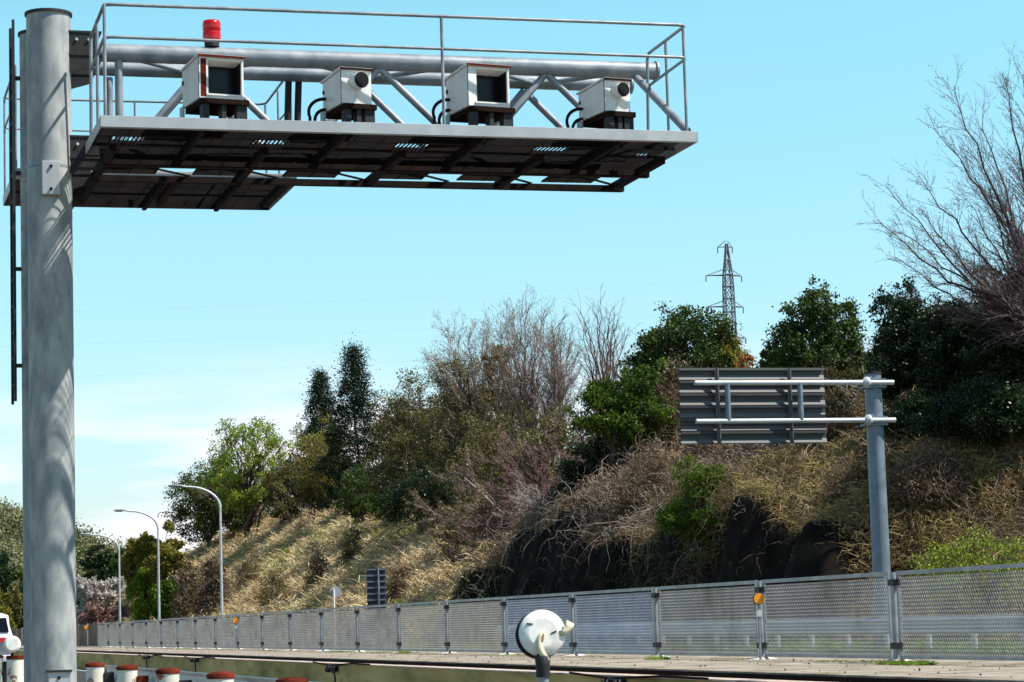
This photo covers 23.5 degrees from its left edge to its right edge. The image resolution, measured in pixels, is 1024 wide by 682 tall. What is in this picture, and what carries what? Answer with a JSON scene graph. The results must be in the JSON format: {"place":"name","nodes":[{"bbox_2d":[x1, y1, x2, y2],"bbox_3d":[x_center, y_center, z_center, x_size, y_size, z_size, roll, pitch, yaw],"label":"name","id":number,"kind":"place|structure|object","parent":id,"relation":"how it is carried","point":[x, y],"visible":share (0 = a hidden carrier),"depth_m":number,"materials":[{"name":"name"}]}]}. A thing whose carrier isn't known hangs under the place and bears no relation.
{"place":"outdoors","nodes":[
{"label":"outdoors","id":0,"kind":"place"},
{"bbox_2d":[77,668,106,681],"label":"carriageway","id":1,"kind":"structure","parent":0,"point":[81,676],"depth_m":65.03,"materials":[{"name":"asphalt"}]},
{"bbox_2d":[0,613,13,660],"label":"car","id":2,"kind":"object","parent":1,"relation":"on","point":[6,631],"visible":0.2,"depth_m":62.50,"materials":[{"name":"white paint"}]},
{"bbox_2d":[0,0,1023,552],"label":"sky","id":3,"kind":"structure","parent":0,"point":[787,100],"materials":[{"name":"blue"}]},
{"bbox_2d":[20,645,1023,681],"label":"raised strip","id":4,"kind":"object","parent":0,"point":[989,671],"depth_m":29.65,"materials":[{"name":"concrete"}]},
{"bbox_2d":[12,623,97,646],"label":"panel fence","id":5,"kind":"object","parent":4,"relation":"on","point":[92,634],"visible":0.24,"depth_m":111.04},
{"bbox_2d":[19,648,981,681],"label":"strip edge","id":6,"kind":"object","parent":4,"relation":"attached to","point":[750,676],"depth_m":28.57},
{"bbox_2d":[22,646,1011,676],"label":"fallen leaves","id":7,"kind":"object","parent":4,"relation":"on","point":[919,669],"visible":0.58,"depth_m":34.13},
{"bbox_2d":[78,646,1014,666],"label":"moss and grass","id":8,"kind":"object","parent":4,"relation":"on","point":[836,660],"visible":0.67,"depth_m":41.10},
{"bbox_2d":[98,563,1023,661],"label":"fence","id":9,"kind":"object","parent":4,"relation":"on","point":[113,633],"visible":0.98,"depth_m":35.06,"materials":[{"name":"metal"}]},
{"bbox_2d":[753,593,764,659],"bbox_3d":[3.115,3.586,30.885,0.152,0.835,0.093,0,-7,-16],"label":"delineator","id":10,"kind":"object","parent":4,"relation":"on","point":[758,599],"visible":1,"depth_m":30.89},
{"bbox_2d":[76,434,1023,644],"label":"hillside","id":11,"kind":"structure","parent":0,"point":[738,545],"depth_m":63.30,"materials":[{"name":"plant"}]},
{"bbox_2d":[79,543,117,580],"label":"evergreen tree","id":12,"kind":"object","parent":11,"relation":"on","point":[99,567],"visible":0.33,"depth_m":303.59,"materials":[{"name":"green plant"}]},
{"bbox_2d":[76,574,126,614],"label":"blossom tree","id":13,"kind":"object","parent":11,"relation":"on","point":[101,591],"visible":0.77,"depth_m":221.77,"materials":[{"name":"white plant"}]},
{"bbox_2d":[124,564,156,632],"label":"bamboo clump","id":14,"kind":"object","parent":11,"relation":"on","point":[142,605],"visible":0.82,"depth_m":186.54,"materials":[{"name":"green plant"}]},
{"bbox_2d":[120,531,165,584],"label":"leafy tree","id":15,"kind":"object","parent":11,"relation":"on","point":[139,549],"visible":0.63,"depth_m":211.64,"materials":[{"name":"green plant"}]},
{"bbox_2d":[150,575,178,626],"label":"bamboo clump","id":16,"kind":"object","parent":11,"relation":"on","point":[167,586],"visible":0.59,"depth_m":170.19,"materials":[{"name":"green plant"}]},
{"bbox_2d":[143,519,193,586],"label":"leafy tree","id":17,"kind":"object","parent":11,"relation":"on","point":[169,548],"visible":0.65,"depth_m":185.93,"materials":[{"name":"green plant"}]},
{"bbox_2d":[165,556,204,632],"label":"brush mound","id":18,"kind":"object","parent":11,"relation":"on","point":[183,603],"visible":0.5,"depth_m":164.06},
{"bbox_2d":[157,456,245,548],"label":"evergreen tree","id":19,"kind":"object","parent":11,"relation":"on","point":[205,526],"visible":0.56,"depth_m":210.60,"materials":[{"name":"green plant"}]},
{"bbox_2d":[190,556,235,618],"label":"brush mound","id":20,"kind":"object","parent":11,"relation":"on","point":[208,597],"visible":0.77,"depth_m":157.02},
{"bbox_2d":[212,486,273,531],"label":"shrub","id":21,"kind":"object","parent":11,"relation":"on","point":[264,512],"visible":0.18,"depth_m":210.57,"materials":[{"name":"green plant"}]},
{"bbox_2d":[189,414,300,538],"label":"leafy tree","id":22,"kind":"object","parent":11,"relation":"on","point":[244,499],"visible":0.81,"depth_m":200.53,"materials":[{"name":"green plant"}]},
{"bbox_2d":[232,541,263,590],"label":"bramble clump","id":23,"kind":"object","parent":11,"relation":"on","point":[247,576],"visible":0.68,"depth_m":162.88,"materials":[{"name":"green plant"}]},
{"bbox_2d":[254,556,295,609],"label":"bramble clump","id":24,"kind":"object","parent":11,"relation":"on","point":[273,578],"visible":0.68,"depth_m":147.56,"materials":[{"name":"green plant"}]},
{"bbox_2d":[258,478,303,524],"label":"shrub","id":25,"kind":"object","parent":11,"relation":"on","point":[277,514],"visible":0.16,"depth_m":193.56,"materials":[{"name":"green plant"}]},
{"bbox_2d":[258,459,311,525],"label":"leafy tree","id":26,"kind":"object","parent":11,"relation":"on","point":[276,481],"visible":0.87,"depth_m":189.69,"materials":[{"name":"green plant"}]},
{"bbox_2d":[99,494,509,643],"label":"dry grass","id":27,"kind":"structure","parent":11,"relation":"on","point":[441,579],"depth_m":141.22,"materials":[{"name":"plant"}]},
{"bbox_2d":[291,472,333,521],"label":"shrub","id":28,"kind":"object","parent":11,"relation":"on","point":[306,497],"visible":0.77,"depth_m":178.81,"materials":[{"name":"green plant"}]},
{"bbox_2d":[281,364,348,508],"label":"conifer","id":29,"kind":"object","parent":11,"relation":"on","point":[320,387],"visible":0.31,"depth_m":192.47,"materials":[{"name":"green plant"}]},
{"bbox_2d":[299,540,330,593],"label":"bramble clump","id":30,"kind":"object","parent":11,"relation":"on","point":[318,569],"visible":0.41,"depth_m":140.50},
{"bbox_2d":[285,410,352,516],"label":"leafy tree","id":31,"kind":"object","parent":11,"relation":"on","point":[304,477],"visible":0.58,"depth_m":178.82,"materials":[{"name":"green plant"}]},
{"bbox_2d":[310,332,383,511],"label":"conifer","id":32,"kind":"object","parent":11,"relation":"on","point":[357,406],"visible":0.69,"depth_m":173.05,"materials":[{"name":"green plant"}]},
{"bbox_2d":[335,526,365,567],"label":"bramble clump","id":33,"kind":"object","parent":11,"relation":"on","point":[348,553],"visible":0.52,"depth_m":140.68,"materials":[{"name":"green plant"}]},
{"bbox_2d":[332,462,386,524],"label":"shrub","id":34,"kind":"object","parent":11,"relation":"on","point":[355,503],"visible":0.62,"depth_m":160.69,"materials":[{"name":"green plant"}]},
{"bbox_2d":[364,462,413,529],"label":"shrub","id":35,"kind":"object","parent":11,"relation":"on","point":[379,512],"visible":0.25,"depth_m":148.18,"materials":[{"name":"green plant"}]},
{"bbox_2d":[386,561,413,603],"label":"bramble clump","id":36,"kind":"object","parent":11,"relation":"on","point":[396,581],"visible":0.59,"depth_m":111.87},
{"bbox_2d":[354,367,464,520],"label":"leafy tree","id":37,"kind":"object","parent":11,"relation":"on","point":[398,441],"visible":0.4,"depth_m":139.61,"materials":[{"name":"green plant"}]},
{"bbox_2d":[372,452,465,534],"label":"shrub","id":38,"kind":"object","parent":11,"relation":"on","point":[431,494],"visible":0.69,"depth_m":133.69,"materials":[{"name":"green plant"}]},
{"bbox_2d":[401,459,490,541],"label":"bush","id":39,"kind":"object","parent":11,"relation":"on","point":[424,505],"visible":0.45,"depth_m":107.60,"materials":[{"name":"brown plant"}]},
{"bbox_2d":[418,480,509,567],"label":"leaning tree","id":40,"kind":"object","parent":11,"relation":"on","point":[455,541],"visible":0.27,"depth_m":100.40,"materials":[{"name":"brown plant"}]},
{"bbox_2d":[396,302,534,502],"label":"budding tree","id":41,"kind":"object","parent":11,"relation":"on","point":[463,382],"visible":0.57,"depth_m":128.71,"materials":[{"name":"brown plant"}]},
{"bbox_2d":[409,442,521,580],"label":"shrub","id":42,"kind":"object","parent":11,"relation":"on","point":[479,489],"visible":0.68,"depth_m":99.77,"materials":[{"name":"brown plant"}]},
{"bbox_2d":[416,348,516,515],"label":"leafy tree","id":43,"kind":"object","parent":11,"relation":"on","point":[452,460],"visible":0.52,"depth_m":128.23,"materials":[{"name":"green plant"}]},
{"bbox_2d":[459,465,535,541],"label":"bush","id":44,"kind":"object","parent":11,"relation":"on","point":[493,522],"visible":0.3,"depth_m":97.36,"materials":[{"name":"brown plant"}]},
{"bbox_2d":[480,343,517,486],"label":"leafy tree","id":45,"kind":"object","parent":11,"relation":"on","point":[490,400],"visible":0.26,"depth_m":123.09,"materials":[{"name":"brown plant"}]},
{"bbox_2d":[451,399,566,535],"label":"shrub","id":46,"kind":"object","parent":11,"relation":"on","point":[485,468],"visible":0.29,"depth_m":105.03,"materials":[{"name":"green plant"}]},
{"bbox_2d":[475,418,561,531],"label":"leaning tree","id":47,"kind":"object","parent":11,"relation":"on","point":[541,474],"visible":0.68,"depth_m":93.03,"materials":[{"name":"brown plant"}]},
{"bbox_2d":[459,283,585,448],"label":"budding tree","id":48,"kind":"object","parent":11,"relation":"on","point":[514,381],"visible":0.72,"depth_m":118.53,"materials":[{"name":"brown plant"}]},
{"bbox_2d":[503,469,543,527],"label":"bush","id":49,"kind":"object","parent":11,"relation":"on","point":[522,501],"visible":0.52,"depth_m":87.79,"materials":[{"name":"brown plant"}]},
{"bbox_2d":[492,405,592,511],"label":"shrub","id":50,"kind":"object","parent":11,"relation":"on","point":[560,440],"visible":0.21,"depth_m":97.76,"materials":[{"name":"brown plant"}]},
{"bbox_2d":[518,307,595,480],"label":"budding tree","id":51,"kind":"object","parent":11,"relation":"on","point":[554,377],"visible":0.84,"depth_m":117.18,"materials":[{"name":"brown plant"}]},
{"bbox_2d":[546,457,607,504],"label":"shrub","id":52,"kind":"object","parent":11,"relation":"on","point":[561,465],"visible":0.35,"depth_m":85.74,"materials":[{"name":"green plant"}]},
{"bbox_2d":[553,464,630,528],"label":"brush mound","id":53,"kind":"object","parent":11,"relation":"on","point":[585,497],"visible":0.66,"depth_m":78.02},
{"bbox_2d":[559,433,624,491],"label":"shrub","id":54,"kind":"object","parent":11,"relation":"on","point":[592,445],"visible":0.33,"depth_m":85.03,"materials":[{"name":"green plant"}]},
{"bbox_2d":[564,282,640,448],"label":"bare tree","id":55,"kind":"object","parent":11,"relation":"on","point":[610,353],"visible":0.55,"depth_m":109.48,"materials":[{"name":"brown plant"}]},
{"bbox_2d":[186,503,1022,649],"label":"green weeds","id":56,"kind":"object","parent":11,"relation":"on","point":[395,537],"visible":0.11,"depth_m":117.85,"materials":[{"name":"green plant"}]},
{"bbox_2d":[562,354,680,479],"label":"leafy tree","id":57,"kind":"object","parent":11,"relation":"on","point":[617,414],"visible":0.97,"depth_m":82.30,"materials":[{"name":"green plant"}]},
{"bbox_2d":[435,529,835,641],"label":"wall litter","id":58,"kind":"object","parent":11,"relation":"on","point":[504,579],"depth_m":73.39,"materials":[{"name":"brown plant"}]},
{"bbox_2d":[598,432,690,529],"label":"brush mound","id":59,"kind":"object","parent":11,"relation":"on","point":[649,479],"visible":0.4,"depth_m":76.20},
{"bbox_2d":[620,353,703,471],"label":"leafy tree","id":60,"kind":"object","parent":11,"relation":"on","point":[667,392],"visible":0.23,"depth_m":82.67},
{"bbox_2d":[616,299,742,417],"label":"evergreen tree","id":61,"kind":"object","parent":11,"relation":"on","point":[667,340],"visible":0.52,"depth_m":86.47,"materials":[{"name":"green plant"}]},
{"bbox_2d":[468,341,898,614],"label":"pale creeper","id":62,"kind":"object","parent":11,"relation":"on","point":[657,497],"visible":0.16,"depth_m":77.43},
{"bbox_2d":[648,452,740,576],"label":"shrub","id":63,"kind":"object","parent":11,"relation":"on","point":[676,523],"visible":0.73,"depth_m":65.83,"materials":[{"name":"green plant"}]},
{"bbox_2d":[699,330,746,367],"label":"feathery bush","id":64,"kind":"object","parent":11,"relation":"on","point":[736,352],"visible":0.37,"depth_m":86.80,"materials":[{"name":"green plant"}]},
{"bbox_2d":[438,381,1023,641],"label":"dead creeper","id":65,"kind":"object","parent":11,"relation":"on","point":[726,466],"visible":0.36,"depth_m":66.09,"materials":[{"name":"plant"}]},
{"bbox_2d":[453,400,1023,605],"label":"dead leaves","id":66,"kind":"object","parent":11,"relation":"on","point":[486,550],"visible":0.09,"depth_m":69.19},
{"bbox_2d":[471,366,1023,573],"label":"plum creeper","id":67,"kind":"object","parent":11,"relation":"on","point":[754,449],"visible":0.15,"depth_m":75.81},
{"bbox_2d":[479,330,1023,569],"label":"dry bracken","id":68,"kind":"object","parent":11,"relation":"on","point":[789,470],"visible":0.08,"depth_m":62.30,"materials":[{"name":"plant"}]},
{"bbox_2d":[714,374,888,479],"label":"undergrowth leaves","id":69,"kind":"object","parent":11,"relation":"on","point":[765,464],"visible":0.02,"depth_m":67.60,"materials":[{"name":"green plant"}]},
{"bbox_2d":[756,274,870,404],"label":"evergreen tree","id":70,"kind":"object","parent":11,"relation":"on","point":[829,332],"visible":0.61,"depth_m":74.82,"materials":[{"name":"green plant"}]},
{"bbox_2d":[778,364,864,466],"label":"brush mound","id":71,"kind":"object","parent":11,"relation":"on","point":[831,428],"visible":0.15,"depth_m":66.71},
{"bbox_2d":[627,427,1023,615],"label":"hanging grass","id":72,"kind":"structure","parent":11,"relation":"on","point":[797,521],"depth_m":59.12,"materials":[{"name":"plant"}]},
{"bbox_2d":[808,447,868,506],"bbox_3d":[8.383,3.773,60.606,2.271,2.318,2.099,-4,-7,23],"label":"brush mound","id":73,"kind":"object","parent":11,"relation":"on","point":[842,483],"visible":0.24,"depth_m":60.40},
{"bbox_2d":[823,366,866,411],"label":"shrub","id":74,"kind":"object","parent":11,"relation":"on","point":[850,376],"visible":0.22,"depth_m":73.09,"materials":[{"name":"green plant"}]},
{"bbox_2d":[854,273,938,405],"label":"evergreen tree","id":75,"kind":"object","parent":11,"relation":"on","point":[896,361],"visible":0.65,"depth_m":66.52,"materials":[{"name":"green plant"}]},
{"bbox_2d":[883,381,942,438],"bbox_3d":[10.429,2.002,62.793,2.826,2.071,2.670,-4,-7,16],"label":"shrub","id":76,"kind":"object","parent":11,"relation":"on","point":[914,402],"visible":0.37,"depth_m":62.35,"materials":[{"name":"green plant"}]},
{"bbox_2d":[805,383,1023,642],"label":"golden grass","id":77,"kind":"structure","parent":11,"relation":"on","point":[980,485],"depth_m":57.06,"materials":[{"name":"plant"}]},
{"bbox_2d":[886,433,988,520],"bbox_3d":[9.841,3.375,57.914,2.888,2.429,2.842,0,-7,-16],"label":"brush mound","id":78,"kind":"object","parent":11,"relation":"on","point":[913,478],"visible":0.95,"depth_m":57.40,"materials":[{"name":"plant"}]},
{"bbox_2d":[855,40,1023,353],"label":"bare tree","id":79,"kind":"object","parent":11,"relation":"on","point":[1005,302],"visible":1,"depth_m":57.60,"materials":[{"name":"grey plant"}]},
{"bbox_2d":[903,292,998,395],"bbox_3d":[11.611,0.501,63.548,2.699,3.634,2.696,-4,-7,22],"label":"evergreen tree","id":80,"kind":"object","parent":11,"relation":"on","point":[942,353],"visible":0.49,"depth_m":63.08,"materials":[{"name":"green plant"}]},
{"bbox_2d":[904,372,1023,450],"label":"shrub","id":81,"kind":"object","parent":11,"relation":"on","point":[975,411],"visible":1,"depth_m":57.89,"materials":[{"name":"green plant"}]},
{"bbox_2d":[950,262,1023,387],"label":"evergreen tree","id":82,"kind":"object","parent":11,"relation":"on","point":[1009,360],"visible":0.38,"depth_m":59.81,"materials":[{"name":"green plant"}]},
{"bbox_2d":[99,643,1020,653],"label":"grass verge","id":83,"kind":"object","parent":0,"point":[651,649],"depth_m":56.79,"materials":[{"name":"plant"}]},
{"bbox_2d":[114,509,160,643],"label":"street lamp","id":84,"kind":"object","parent":83,"relation":"on","point":[157,525],"visible":0.91,"depth_m":153.14,"materials":[{"name":"grey"}]},
{"bbox_2d":[168,484,223,642],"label":"street lamp","id":85,"kind":"object","parent":83,"relation":"on","point":[220,539],"visible":0.94,"depth_m":129.39,"materials":[{"name":"grey"}]},
{"bbox_2d":[366,568,385,644],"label":"louvre sign","id":86,"kind":"object","parent":83,"relation":"on","point":[376,586],"visible":0.69,"depth_m":94.63,"materials":[{"name":"grey"}]},
{"bbox_2d":[495,614,1023,651],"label":"guardrail","id":87,"kind":"object","parent":83,"relation":"on","point":[860,629],"visible":0.22,"depth_m":50.54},
{"bbox_2d":[678,368,895,650],"bbox_3d":[5.558,3.352,48.752,4.490,5.685,0.535,0,-7,-16],"label":"road sign","id":88,"kind":"object","parent":83,"relation":"on","point":[752,405],"visible":0.92,"depth_m":48.98,"materials":[{"name":"grey"}]},
{"bbox_2d":[122,645,1023,656],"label":"carriageway","id":89,"kind":"structure","parent":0,"point":[764,653],"depth_m":49.64,"materials":[{"name":"asphalt"}]},
{"bbox_2d":[375,638,1023,652],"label":"verge grass","id":90,"kind":"structure","parent":0,"point":[845,648],"depth_m":51.42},
{"label":"ground","id":91,"kind":"structure","parent":0,"visible":0},
{"bbox_2d":[0,590,16,628],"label":"roadside bush","id":92,"kind":"object","parent":91,"relation":"on","point":[7,597],"visible":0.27,"depth_m":170.56,"materials":[{"name":"green plant"}]},
{"bbox_2d":[0,551,21,604],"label":"roadside bush","id":93,"kind":"object","parent":91,"relation":"on","point":[7,569],"visible":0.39,"depth_m":234.10,"materials":[{"name":"green plant"}]},
{"bbox_2d":[5,582,23,628],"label":"roadside bush","id":94,"kind":"object","parent":91,"relation":"on","point":[15,605],"visible":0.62,"depth_m":185.15,"materials":[{"name":"green plant"}]},
{"bbox_2d":[0,496,193,608],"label":"woodland","id":95,"kind":"object","parent":91,"relation":"on","point":[11,522],"visible":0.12,"depth_m":484.46,"materials":[{"name":"plant"}]},
{"bbox_2d":[76,600,131,640],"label":"blossom tree","id":96,"kind":"object","parent":91,"relation":"on","point":[96,613],"visible":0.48,"depth_m":199.22,"materials":[{"name":"pink plant"}]},
{"bbox_2d":[14,650,819,681],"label":"retaining wall","id":97,"kind":"structure","parent":91,"relation":"on","point":[315,671],"depth_m":38.05,"materials":[{"name":"grey concrete"}]},
{"bbox_2d":[705,241,745,363],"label":"power pylon","id":98,"kind":"object","parent":91,"relation":"on","point":[725,298],"visible":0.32,"depth_m":365.72,"materials":[{"name":"metal"}]},
{"bbox_2d":[904,517,1023,635],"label":"shrub","id":99,"kind":"object","parent":91,"relation":"on","point":[947,556],"visible":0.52,"depth_m":50.28,"materials":[{"name":"green plant"}]},
{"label":"median kerb","id":100,"kind":"structure","parent":91,"relation":"on","visible":0},
{"bbox_2d":[4,636,23,681],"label":"reflector disc","id":101,"kind":"object","parent":100,"relation":"on","point":[15,663],"visible":1,"depth_m":24.86,"materials":[{"name":"paint"}]},
{"bbox_2d":[0,655,313,681],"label":"guardrail","id":102,"kind":"object","parent":100,"relation":"on","point":[95,672],"visible":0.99,"depth_m":16.82,"materials":[{"name":"paint"}]},
{"bbox_2d":[515,610,573,681],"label":"reflector disc","id":103,"kind":"object","parent":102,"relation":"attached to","point":[540,635],"visible":1,"depth_m":7.21,"materials":[{"name":"white painted metal"},{"name":"cream plastic"},{"name":"black rubber"}]},
{"bbox_2d":[3,3,697,681],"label":"traffic gantry","id":104,"kind":"object","parent":100,"relation":"on","point":[59,175],"visible":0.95,"depth_m":27.38,"materials":[{"name":"metal"}]},
{"bbox_2d":[202,19,220,46],"bbox_3d":[-3.393,-3.473,27.759,0.208,0.310,0.208,0,-7,-16],"label":"warning beacon","id":105,"kind":"object","parent":104,"relation":"on","point":[211,28],"visible":0.85,"depth_m":27.68,"materials":[{"name":"red"}]},
{"bbox_2d":[180,53,248,118],"bbox_3d":[-3.227,-2.657,26.569,0.590,0.747,0.656,1,-7,-25],"label":"camera housing","id":106,"kind":"object","parent":104,"relation":"on","point":[212,84],"visible":0.95,"depth_m":26.41,"materials":[{"name":"white paint"}]},
{"bbox_2d":[307,66,376,122],"bbox_3d":[-1.864,-2.618,26.871,0.623,0.657,0.739,1,-7,-25],"label":"camera housing","id":107,"kind":"object","parent":104,"relation":"on","point":[346,93],"visible":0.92,"depth_m":26.73,"materials":[{"name":"white paint"}]},
{"bbox_2d":[432,62,514,125],"bbox_3d":[-0.456,-2.651,27.347,0.773,0.747,0.676,1,-7,-25],"label":"camera housing","id":108,"kind":"object","parent":104,"relation":"on","point":[477,93],"visible":0.88,"depth_m":27.23,"materials":[{"name":"white paint"}]},
{"bbox_2d":[565,77,635,129],"bbox_3d":[0.993,-2.597,27.718,0.593,0.637,0.818,1,-7,-25],"label":"camera housing","id":109,"kind":"object","parent":104,"relation":"on","point":[603,102],"visible":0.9,"depth_m":27.55,"materials":[{"name":"white paint"}]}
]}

